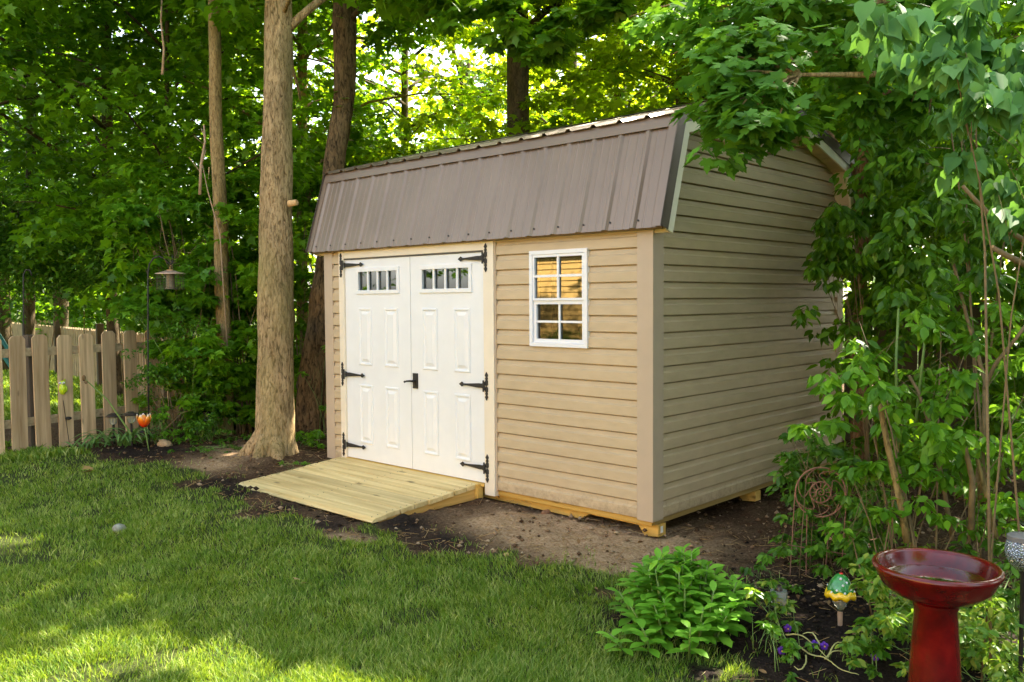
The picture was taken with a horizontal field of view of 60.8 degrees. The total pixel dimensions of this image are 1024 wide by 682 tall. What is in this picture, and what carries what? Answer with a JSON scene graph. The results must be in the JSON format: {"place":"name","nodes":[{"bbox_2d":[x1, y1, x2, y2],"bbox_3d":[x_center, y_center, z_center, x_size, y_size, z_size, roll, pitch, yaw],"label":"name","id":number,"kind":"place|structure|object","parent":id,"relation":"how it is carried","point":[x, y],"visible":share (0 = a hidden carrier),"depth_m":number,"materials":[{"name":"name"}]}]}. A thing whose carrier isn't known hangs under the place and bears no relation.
{"place":"outdoors","nodes":[
{"label":"outdoors","id":0,"kind":"place"},
{"bbox_2d":[0,352,296,463],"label":"grass","id":1,"kind":"object","parent":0,"point":[36,452],"depth_m":11.97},
{"bbox_2d":[0,411,758,681],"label":"grass","id":2,"kind":"structure","parent":0,"point":[333,661],"depth_m":4.64,"materials":[{"name":"plant"}]},
{"bbox_2d":[2,0,1020,310],"label":"sky","id":3,"kind":"structure","parent":0,"point":[459,49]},
{"bbox_2d":[0,311,1023,681],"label":"ground","id":4,"kind":"structure","parent":0,"point":[478,517],"depth_m":5.70,"materials":[{"name":"plant"}]},
{"bbox_2d":[0,197,55,308],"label":"bush","id":5,"kind":"object","parent":4,"relation":"on","point":[1,265],"visible":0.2,"depth_m":13.05,"materials":[{"name":"green plant"}]},
{"bbox_2d":[0,138,95,336],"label":"bush","id":6,"kind":"object","parent":4,"relation":"on","point":[2,222],"visible":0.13,"depth_m":13.09,"materials":[{"name":"green plant"}]},
{"bbox_2d":[0,209,126,366],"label":"bush","id":7,"kind":"object","parent":4,"relation":"on","point":[66,276],"visible":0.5,"depth_m":12.48,"materials":[{"name":"green plant"}]},
{"bbox_2d":[56,378,71,445],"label":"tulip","id":8,"kind":"object","parent":4,"relation":"on","point":[63,388],"visible":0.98,"depth_m":9.14,"materials":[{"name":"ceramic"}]},
{"bbox_2d":[0,7,129,370],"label":"yard tree","id":9,"kind":"object","parent":4,"relation":"on","point":[5,331],"visible":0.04,"depth_m":19.05,"materials":[{"name":"green plant"}]},
{"bbox_2d":[11,254,125,330],"bbox_3d":[-13.217,-1.634,25.441,4.972,4.322,3.814,1,3,25],"label":"hedge tree","id":10,"kind":"object","parent":4,"relation":"on","point":[94,317],"visible":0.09,"depth_m":24.61,"materials":[{"name":"green plant"}]},
{"bbox_2d":[0,123,161,333],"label":"bush","id":11,"kind":"object","parent":4,"relation":"on","point":[75,187],"visible":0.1,"depth_m":13.56,"materials":[{"name":"green plant"}]},
{"bbox_2d":[61,433,112,448],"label":"iris plant","id":12,"kind":"object","parent":4,"relation":"on","point":[87,445],"visible":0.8,"depth_m":9.05,"materials":[{"name":"green plant"}]},
{"bbox_2d":[12,320,162,396],"bbox_3d":[-9.251,0.201,17.826,0.180,1.220,13.484,-3,3,-39],"label":"picket fence","id":13,"kind":"object","parent":4,"relation":"on","point":[74,333],"visible":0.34,"depth_m":16.77,"materials":[{"name":"brown wood"}]},
{"bbox_2d":[0,329,184,453],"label":"picket fence","id":14,"kind":"object","parent":4,"relation":"on","point":[31,421],"visible":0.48,"depth_m":9.15,"materials":[{"name":"brown wood"}]},
{"bbox_2d":[75,429,118,447],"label":"iris plant","id":15,"kind":"object","parent":4,"relation":"on","point":[104,438],"visible":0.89,"depth_m":9.06,"materials":[{"name":"green plant"}]},
{"bbox_2d":[1,194,196,405],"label":"bush","id":16,"kind":"object","parent":4,"relation":"on","point":[99,266],"visible":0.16,"depth_m":11.62,"materials":[{"name":"green plant"}]},
{"bbox_2d":[12,233,208,340],"bbox_3d":[-10.954,-1.813,25.503,6.980,4.585,4.694,0,3,12],"label":"hedge tree","id":17,"kind":"object","parent":4,"relation":"on","point":[71,320],"visible":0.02,"depth_m":24.58,"materials":[{"name":"green plant"}]},
{"bbox_2d":[0,3,234,326],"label":"tree","id":18,"kind":"object","parent":4,"relation":"on","point":[65,323],"visible":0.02,"depth_m":19.86,"materials":[{"name":"green plant"}]},
{"bbox_2d":[90,426,170,446],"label":"iris plant","id":19,"kind":"object","parent":4,"relation":"on","point":[125,439],"visible":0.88,"depth_m":9.00,"materials":[{"name":"green plant"}]},
{"bbox_2d":[136,413,150,450],"bbox_3d":[-3.697,0.935,8.775,0.136,0.408,0.138,2,4,43],"label":"tulip ornament","id":20,"kind":"object","parent":4,"relation":"on","point":[143,420],"visible":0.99,"depth_m":8.75,"materials":[{"name":"orange glass"}]},
{"bbox_2d":[0,0,295,334],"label":"tree","id":21,"kind":"object","parent":4,"relation":"on","point":[29,308],"visible":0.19,"depth_m":13.35,"materials":[{"name":"green plant"}]},
{"bbox_2d":[0,0,304,200],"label":"tree","id":22,"kind":"object","parent":4,"relation":"on","point":[15,44],"visible":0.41,"depth_m":11.09,"materials":[{"name":"green plant"}]},
{"bbox_2d":[147,256,172,445],"bbox_3d":[-3.659,0.125,9.093,0.291,2.029,0.096,-1,3,-19],"label":"shepherd hook","id":23,"kind":"object","parent":4,"relation":"on","point":[153,258],"visible":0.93,"depth_m":9.05,"materials":[{"name":"black metal"}]},
{"bbox_2d":[155,269,184,288],"bbox_3d":[-3.550,-0.664,9.060,0.300,0.255,0.300,2,4,43],"label":"bird feeder","id":24,"kind":"object","parent":23,"relation":"hanging from","point":[170,281],"visible":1,"depth_m":9.02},
{"bbox_2d":[0,0,330,395],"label":"tree","id":25,"kind":"object","parent":4,"relation":"on","point":[53,11],"visible":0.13,"depth_m":12.81,"materials":[{"name":"green plant"}]},
{"bbox_2d":[95,187,239,431],"bbox_3d":[-3.890,-0.369,9.963,1.640,2.846,1.337,0,3,2],"label":"understory shrub","id":26,"kind":"object","parent":4,"relation":"on","point":[160,205],"visible":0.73,"depth_m":9.69,"materials":[{"name":"green plant"}]},
{"bbox_2d":[136,405,199,444],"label":"weed clump","id":27,"kind":"object","parent":4,"relation":"on","point":[165,433],"visible":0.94,"depth_m":9.12,"materials":[{"name":"green plant"}]},
{"bbox_2d":[107,274,230,438],"bbox_3d":[-3.717,0.144,9.474,1.744,1.873,1.275,9,10,75],"label":"maple sapling","id":28,"kind":"object","parent":4,"relation":"on","point":[128,310],"visible":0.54,"depth_m":9.41,"materials":[{"name":"green plant"}]},
{"bbox_2d":[84,159,260,406],"bbox_3d":[-3.949,-0.615,10.740,2.698,3.269,2.503,-1,3,-5],"label":"understory shrub","id":29,"kind":"object","parent":4,"relation":"on","point":[155,180],"visible":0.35,"depth_m":10.07,"materials":[{"name":"green plant"}]},
{"bbox_2d":[119,314,225,442],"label":"lilac bush","id":30,"kind":"object","parent":4,"relation":"on","point":[156,376],"visible":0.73,"depth_m":9.30,"materials":[{"name":"green plant"}]},
{"bbox_2d":[0,0,377,397],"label":"tree","id":31,"kind":"object","parent":4,"relation":"on","point":[59,224],"visible":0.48,"depth_m":11.14,"materials":[{"name":"green plant"}]},
{"bbox_2d":[130,335,257,435],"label":"understory shrub","id":32,"kind":"object","parent":4,"relation":"on","point":[218,368],"visible":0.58,"depth_m":9.25,"materials":[{"name":"green plant"}]},
{"bbox_2d":[167,444,241,457],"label":"weed clump","id":33,"kind":"object","parent":4,"relation":"on","point":[202,448],"visible":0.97,"depth_m":8.61,"materials":[{"name":"green plant"}]},
{"bbox_2d":[0,0,426,362],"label":"tree","id":34,"kind":"object","parent":4,"relation":"on","point":[362,57],"visible":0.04,"depth_m":13.68,"materials":[{"name":"green plant"}]},
{"bbox_2d":[174,414,254,447],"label":"weed clump","id":35,"kind":"object","parent":4,"relation":"on","point":[207,433],"visible":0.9,"depth_m":9.14,"materials":[{"name":"green plant"}]},
{"bbox_2d":[186,167,303,433],"bbox_3d":[-2.987,-0.486,9.978,1.474,3.126,1.751,-2,3,-23],"label":"understory shrub","id":36,"kind":"object","parent":4,"relation":"on","point":[246,286],"visible":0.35,"depth_m":9.69,"materials":[{"name":"green plant"}]},
{"bbox_2d":[202,165,227,345],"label":"dead branch","id":37,"kind":"object","parent":36,"relation":"attached to","point":[221,264],"visible":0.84,"depth_m":9.30,"materials":[{"name":"brown wood"}]},
{"bbox_2d":[189,125,205,194],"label":"dead branch","id":38,"kind":"object","parent":37,"relation":"attached to","point":[200,168],"visible":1,"depth_m":9.39,"materials":[{"name":"brown wood"}]},
{"bbox_2d":[185,260,311,405],"bbox_3d":[-4.024,-0.255,13.392,5.091,2.420,3.413,2,4,43],"label":"woodland shrub","id":39,"kind":"object","parent":4,"relation":"on","point":[306,285],"visible":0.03,"depth_m":12.68,"materials":[{"name":"green plant"}]},
{"bbox_2d":[145,0,390,434],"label":"slim tree","id":40,"kind":"object","parent":4,"relation":"on","point":[216,131],"visible":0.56,"depth_m":9.64,"materials":[{"name":"brown plant"}]},
{"bbox_2d":[40,0,561,354],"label":"maple tree","id":41,"kind":"object","parent":4,"relation":"on","point":[302,77],"visible":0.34,"depth_m":12.62,"materials":[{"name":"green plant"}]},
{"bbox_2d":[160,0,164,74],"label":"dead branch","id":42,"kind":"object","parent":41,"relation":"attached to","point":[163,57],"visible":1,"depth_m":9.79,"materials":[{"name":"brown wood"}]},
{"bbox_2d":[292,211,313,401],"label":"wild vine","id":43,"kind":"object","parent":4,"relation":"on","point":[299,291],"visible":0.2,"depth_m":10.63,"materials":[{"name":"green plant"}]},
{"bbox_2d":[247,122,368,287],"bbox_3d":[-2.623,-1.085,12.375,2.390,4.031,2.346,-1,3,-18],"label":"woodland shrub","id":44,"kind":"object","parent":4,"relation":"on","point":[357,132],"visible":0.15,"depth_m":11.86,"materials":[{"name":"green plant"}]},
{"bbox_2d":[294,345,326,433],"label":"wild vine","id":45,"kind":"object","parent":4,"relation":"on","point":[322,407],"visible":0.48,"depth_m":9.47,"materials":[{"name":"green plant"}]},
{"bbox_2d":[295,429,326,448],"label":"weed clump","id":46,"kind":"object","parent":4,"relation":"on","point":[312,436],"visible":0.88,"depth_m":8.92,"materials":[{"name":"green plant"}]},
{"bbox_2d":[162,0,463,459],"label":"maple tree","id":47,"kind":"object","parent":4,"relation":"on","point":[273,435],"visible":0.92,"depth_m":8.44,"materials":[{"name":"brown plant"}]},
{"bbox_2d":[358,0,644,70],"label":"hanging branch","id":48,"kind":"object","parent":47,"relation":"hanging from","point":[518,34],"visible":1,"depth_m":8.04,"materials":[{"name":"green plant"}]},
{"bbox_2d":[130,0,556,284],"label":"maple tree","id":49,"kind":"object","parent":4,"relation":"on","point":[363,46],"visible":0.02,"depth_m":18.32,"materials":[{"name":"green plant"}]},
{"bbox_2d":[239,457,482,523],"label":"wooden ramp","id":50,"kind":"structure","parent":4,"relation":"on","point":[369,492],"depth_m":6.94,"materials":[{"name":"brown wood"}]},
{"bbox_2d":[150,0,573,430],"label":"leaning tree","id":51,"kind":"object","parent":4,"relation":"on","point":[345,52],"visible":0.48,"depth_m":9.97,"materials":[{"name":"brown plant"}]},
{"bbox_2d":[171,0,643,226],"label":"tree","id":52,"kind":"object","parent":4,"relation":"on","point":[423,119],"visible":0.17,"depth_m":14.26,"materials":[{"name":"green plant"}]},
{"bbox_2d":[306,89,566,201],"bbox_3d":[0.380,-1.552,14.054,7.542,4.772,4.870,-1,3,-9],"label":"woodland shrub","id":53,"kind":"object","parent":4,"relation":"on","point":[532,125],"visible":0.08,"depth_m":12.10,"materials":[{"name":"green plant"}]},
{"bbox_2d":[252,1,663,144],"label":"maple tree","id":54,"kind":"object","parent":4,"relation":"on","point":[452,107],"visible":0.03,"depth_m":18.39,"materials":[{"name":"green plant"}]},
{"bbox_2d":[87,447,860,681],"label":"grass tufts","id":55,"kind":"object","parent":4,"relation":"on","point":[549,559],"visible":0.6,"depth_m":5.16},
{"bbox_2d":[325,1,675,150],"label":"tree","id":56,"kind":"object","parent":4,"relation":"on","point":[447,141],"visible":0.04,"depth_m":16.74,"materials":[{"name":"green plant"}]},
{"bbox_2d":[16,77,1013,333],"bbox_3d":[-0.329,-3.553,27.001,58.312,7.316,14.741,0,3,0],"label":"wood","id":57,"kind":"object","parent":4,"relation":"on","point":[420,145],"depth_m":22.95,"materials":[{"name":"green plant"}]},
{"bbox_2d":[369,34,664,139],"bbox_3d":[0.813,-3.820,21.619,12.427,8.740,10.847,1,3,27],"label":"maple tree","id":58,"kind":"object","parent":4,"relation":"on","point":[480,63],"visible":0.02,"depth_m":21.17,"materials":[{"name":"green plant"}]},
{"bbox_2d":[368,0,682,135],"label":"tree","id":59,"kind":"object","parent":4,"relation":"on","point":[517,83],"visible":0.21,"depth_m":12.15,"materials":[{"name":"green plant"}]},
{"bbox_2d":[76,429,1022,620],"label":"soil clods","id":60,"kind":"object","parent":4,"relation":"on","point":[571,516],"visible":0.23,"depth_m":5.97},
{"bbox_2d":[446,0,674,134],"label":"tree","id":61,"kind":"object","parent":4,"relation":"on","point":[627,99],"visible":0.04,"depth_m":13.51,"materials":[{"name":"green plant"}]},
{"bbox_2d":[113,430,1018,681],"bbox_3d":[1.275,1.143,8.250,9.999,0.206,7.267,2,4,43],"label":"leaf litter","id":62,"kind":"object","parent":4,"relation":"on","point":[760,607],"visible":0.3,"depth_m":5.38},
{"bbox_2d":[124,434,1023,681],"bbox_3d":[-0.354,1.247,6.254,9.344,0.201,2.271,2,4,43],"label":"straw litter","id":63,"kind":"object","parent":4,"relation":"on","point":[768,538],"visible":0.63,"depth_m":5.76,"materials":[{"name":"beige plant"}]},
{"bbox_2d":[306,100,854,536],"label":"garden shed","id":64,"kind":"structure","parent":4,"relation":"on","point":[589,318],"depth_m":6.67,"materials":[{"name":"plastic"}]},
{"bbox_2d":[339,253,412,468],"bbox_3d":[-1.217,0.145,7.797,0.967,1.888,0.076,2,4,43],"label":"door","id":65,"kind":"structure","parent":64,"relation":"in","point":[378,322],"depth_m":7.77,"materials":[{"name":"white paint"}]},
{"bbox_2d":[404,243,488,482],"bbox_3d":[-0.539,0.170,7.154,0.991,1.888,0.105,2,4,43],"label":"door","id":66,"kind":"structure","parent":64,"relation":"in","point":[447,324],"depth_m":7.14,"materials":[{"name":"white paint"}]},
{"bbox_2d":[529,248,590,347],"bbox_3d":[0.352,-0.308,6.329,0.545,0.705,0.076,2,4,43],"label":"window","id":67,"kind":"structure","parent":64,"relation":"in","point":[564,324],"depth_m":6.32,"materials":[{"name":"white plastic"}]},
{"bbox_2d":[497,0,752,113],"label":"tree","id":68,"kind":"object","parent":4,"relation":"on","point":[568,95],"visible":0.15,"depth_m":11.94,"materials":[{"name":"green plant"}]},
{"bbox_2d":[596,543,758,659],"bbox_3d":[0.766,1.214,4.197,0.737,0.424,0.949,2,4,43],"label":"broad leaf plant","id":69,"kind":"object","parent":4,"relation":"on","point":[678,593],"visible":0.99,"depth_m":4.13,"materials":[{"name":"plant"}]},
{"bbox_2d":[738,562,803,593],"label":"weed clump","id":70,"kind":"object","parent":4,"relation":"on","point":[747,571],"visible":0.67,"depth_m":4.66,"materials":[{"name":"green plant"}]},
{"bbox_2d":[744,578,802,652],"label":"seedling","id":71,"kind":"object","parent":4,"relation":"on","point":[752,594],"visible":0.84,"depth_m":4.16,"materials":[{"name":"green plant"}]},
{"bbox_2d":[754,620,801,671],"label":"seedling","id":72,"kind":"object","parent":4,"relation":"on","point":[775,631],"visible":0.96,"depth_m":3.90,"materials":[{"name":"green plant"}]},
{"bbox_2d":[770,582,787,626],"bbox_3d":[1.296,1.318,4.241,0.084,0.284,0.083,2,4,43],"label":"garden ornament","id":73,"kind":"object","parent":4,"relation":"on","point":[781,592],"visible":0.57,"depth_m":4.22,"materials":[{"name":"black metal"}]},
{"bbox_2d":[537,0,1023,400],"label":"tree","id":74,"kind":"object","parent":4,"relation":"on","point":[672,96],"visible":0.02,"depth_m":11.34,"materials":[{"name":"green plant"}]},
{"bbox_2d":[559,27,1012,241],"bbox_3d":[3.703,-2.012,12.040,7.108,6.096,7.812,2,4,43],"label":"tree","id":75,"kind":"object","parent":4,"relation":"on","point":[654,102],"visible":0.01,"depth_m":11.61,"materials":[{"name":"green plant"}]},
{"bbox_2d":[756,426,833,577],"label":"bramble","id":76,"kind":"object","parent":4,"relation":"on","point":[764,558],"visible":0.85,"depth_m":4.95,"materials":[{"name":"green plant"}]},
{"bbox_2d":[603,536,1017,681],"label":"mulch","id":77,"kind":"object","parent":4,"relation":"on","point":[817,629],"visible":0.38,"depth_m":4.24,"materials":[{"name":"soil"}]},
{"bbox_2d":[785,632,858,674],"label":"trailing vine","id":78,"kind":"object","parent":77,"relation":"on","point":[829,654],"visible":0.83,"depth_m":3.92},
{"bbox_2d":[787,467,847,574],"bbox_3d":[1.735,1.020,4.948,0.354,0.620,0.044,0,3,0],"label":"rusty spinner","id":79,"kind":"object","parent":4,"relation":"on","point":[810,492],"visible":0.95,"depth_m":4.93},
{"bbox_2d":[617,0,1023,180],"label":"overhanging maple","id":80,"kind":"object","parent":4,"relation":"on","point":[751,104],"visible":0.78,"depth_m":4.70,"materials":[{"name":"green plant"}]},
{"bbox_2d":[777,641,882,681],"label":"violet leaves","id":81,"kind":"object","parent":4,"relation":"on","point":[870,672],"visible":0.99,"depth_m":3.68,"materials":[{"name":"green plant"}]},
{"bbox_2d":[765,443,899,579],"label":"bramble","id":82,"kind":"object","parent":4,"relation":"on","point":[861,542],"visible":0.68,"depth_m":5.18,"materials":[{"name":"green plant"}]},
{"bbox_2d":[824,572,856,625],"bbox_3d":[1.622,1.279,4.309,0.150,0.279,0.150,-2,3,-24],"label":"mushroom light","id":83,"kind":"object","parent":4,"relation":"on","point":[838,593],"visible":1,"depth_m":4.27,"materials":[{"name":"green ceramic"}]},
{"bbox_2d":[802,199,889,504],"bbox_3d":[2.511,0.090,6.590,0.590,2.401,1.150,2,3,36],"label":"drooping vine","id":84,"kind":"object","parent":4,"relation":"on","point":[833,242],"visible":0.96,"depth_m":6.23,"materials":[{"name":"green plant"}]},
{"bbox_2d":[679,1,1023,467],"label":"sapling tree","id":85,"kind":"object","parent":4,"relation":"on","point":[823,115],"visible":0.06,"depth_m":7.12,"materials":[{"name":"green plant"}]},
{"bbox_2d":[817,460,924,614],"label":"bramble","id":86,"kind":"object","parent":4,"relation":"on","point":[865,469],"visible":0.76,"depth_m":4.37,"materials":[{"name":"green plant"}]},
{"bbox_2d":[851,617,891,669],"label":"seedling","id":87,"kind":"object","parent":4,"relation":"on","point":[878,649],"visible":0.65,"depth_m":3.77,"materials":[{"name":"green plant"}]},
{"bbox_2d":[772,110,1023,524],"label":"tall shrub","id":88,"kind":"object","parent":4,"relation":"on","point":[883,319],"visible":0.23,"depth_m":6.36,"materials":[{"name":"green plant"}]},
{"bbox_2d":[785,301,1023,601],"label":"honeysuckle","id":89,"kind":"object","parent":4,"relation":"on","point":[925,329],"visible":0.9,"depth_m":4.19,"materials":[{"name":"green plant"}]},
{"bbox_2d":[878,379,911,542],"bbox_3d":[1.880,0.591,4.299,0.176,0.810,0.038,0,3,15],"label":"bare cane","id":90,"kind":"object","parent":89,"relation":"attached to","point":[906,536],"visible":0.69,"depth_m":4.29,"materials":[{"name":"brown plant"}]},
{"bbox_2d":[895,308,899,449],"bbox_3d":[2.031,0.178,4.600,0.026,0.791,0.054,0,3,16],"label":"bare cane","id":91,"kind":"object","parent":89,"relation":"attached to","point":[896,353],"visible":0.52,"depth_m":4.59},
{"bbox_2d":[914,265,940,428],"bbox_3d":[2.284,0.034,4.802,0.164,0.908,0.020,-1,3,-18],"label":"bare cane","id":92,"kind":"object","parent":89,"relation":"attached to","point":[920,379],"visible":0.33,"depth_m":4.79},
{"bbox_2d":[964,447,975,529],"bbox_3d":[2.194,0.678,4.201,0.070,0.464,0.042,1,3,20],"label":"bare cane","id":93,"kind":"object","parent":89,"relation":"attached to","point":[971,504],"visible":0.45,"depth_m":4.19,"materials":[{"name":"plant"}]},
{"bbox_2d":[808,0,1022,327],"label":"tree","id":94,"kind":"object","parent":4,"relation":"on","point":[917,193],"visible":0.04,"depth_m":6.30,"materials":[{"name":"green plant"}]},
{"bbox_2d":[834,551,1023,681],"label":"ground cover shrub","id":95,"kind":"object","parent":4,"relation":"on","point":[975,631],"visible":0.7,"depth_m":3.56,"materials":[{"name":"green plant"}]},
{"bbox_2d":[838,69,1023,557],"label":"tall shrub","id":96,"kind":"object","parent":4,"relation":"on","point":[963,228],"visible":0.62,"depth_m":4.80,"materials":[{"name":"green plant"}]},
{"bbox_2d":[992,245,1023,267],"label":"bare cane","id":97,"kind":"object","parent":96,"relation":"attached to","point":[1004,254],"visible":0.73,"depth_m":4.19,"materials":[{"name":"brown wood"}]},
{"bbox_2d":[843,0,1023,681],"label":"heart leaf bush","id":98,"kind":"object","parent":4,"relation":"on","point":[949,66],"visible":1,"depth_m":3.25,"materials":[{"name":"plant"}]},
{"bbox_2d":[844,300,1023,444],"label":"board fence","id":99,"kind":"object","parent":4,"relation":"on","point":[954,358],"visible":0.02,"depth_m":9.30,"materials":[{"name":"brown wood"}]},
{"bbox_2d":[872,548,1004,681],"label":"bird bath","id":100,"kind":"object","parent":4,"relation":"on","point":[938,588],"visible":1,"depth_m":2.97,"materials":[{"name":"ceramic"}]},
{"bbox_2d":[868,276,1023,616],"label":"honeysuckle","id":101,"kind":"object","parent":4,"relation":"on","point":[1005,507],"visible":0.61,"depth_m":4.46,"materials":[{"name":"green plant"}]},
{"bbox_2d":[908,375,954,539],"bbox_3d":[2.138,0.590,4.449,0.048,0.825,0.235,-3,4,-44],"label":"bare cane","id":102,"kind":"object","parent":101,"relation":"attached to","point":[947,509],"visible":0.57,"depth_m":4.40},
{"bbox_2d":[952,263,985,499],"bbox_3d":[2.397,0.194,4.561,0.079,1.245,0.198,-2,3,-26],"label":"bare cane","id":103,"kind":"object","parent":101,"relation":"attached to","point":[983,432],"visible":0.54,"depth_m":4.50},
{"bbox_2d":[982,326,1023,389],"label":"bare cane","id":104,"kind":"object","parent":103,"relation":"attached to","point":[1000,357],"visible":0.82,"depth_m":4.47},
{"bbox_2d":[973,434,998,537],"bbox_3d":[2.331,0.715,4.301,0.136,0.510,0.027,0,3,13],"label":"bare cane","id":105,"kind":"object","parent":101,"relation":"attached to","point":[982,478],"visible":0.57,"depth_m":4.29,"materials":[{"name":"brown plant"}]},
{"bbox_2d":[945,538,1019,645],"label":"ground cover shrub","id":106,"kind":"object","parent":4,"relation":"on","point":[998,548],"visible":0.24,"depth_m":4.08,"materials":[{"name":"green plant"}]},
{"bbox_2d":[1004,531,1023,676],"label":"crackle globe","id":107,"kind":"object","parent":4,"relation":"on","point":[1014,548],"visible":1,"depth_m":3.35,"materials":[{"name":"silver glass"}]},
{"bbox_2d":[961,185,1022,241],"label":"bare cane","id":108,"kind":"object","parent":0,"point":[1019,237],"visible":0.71,"depth_m":4.19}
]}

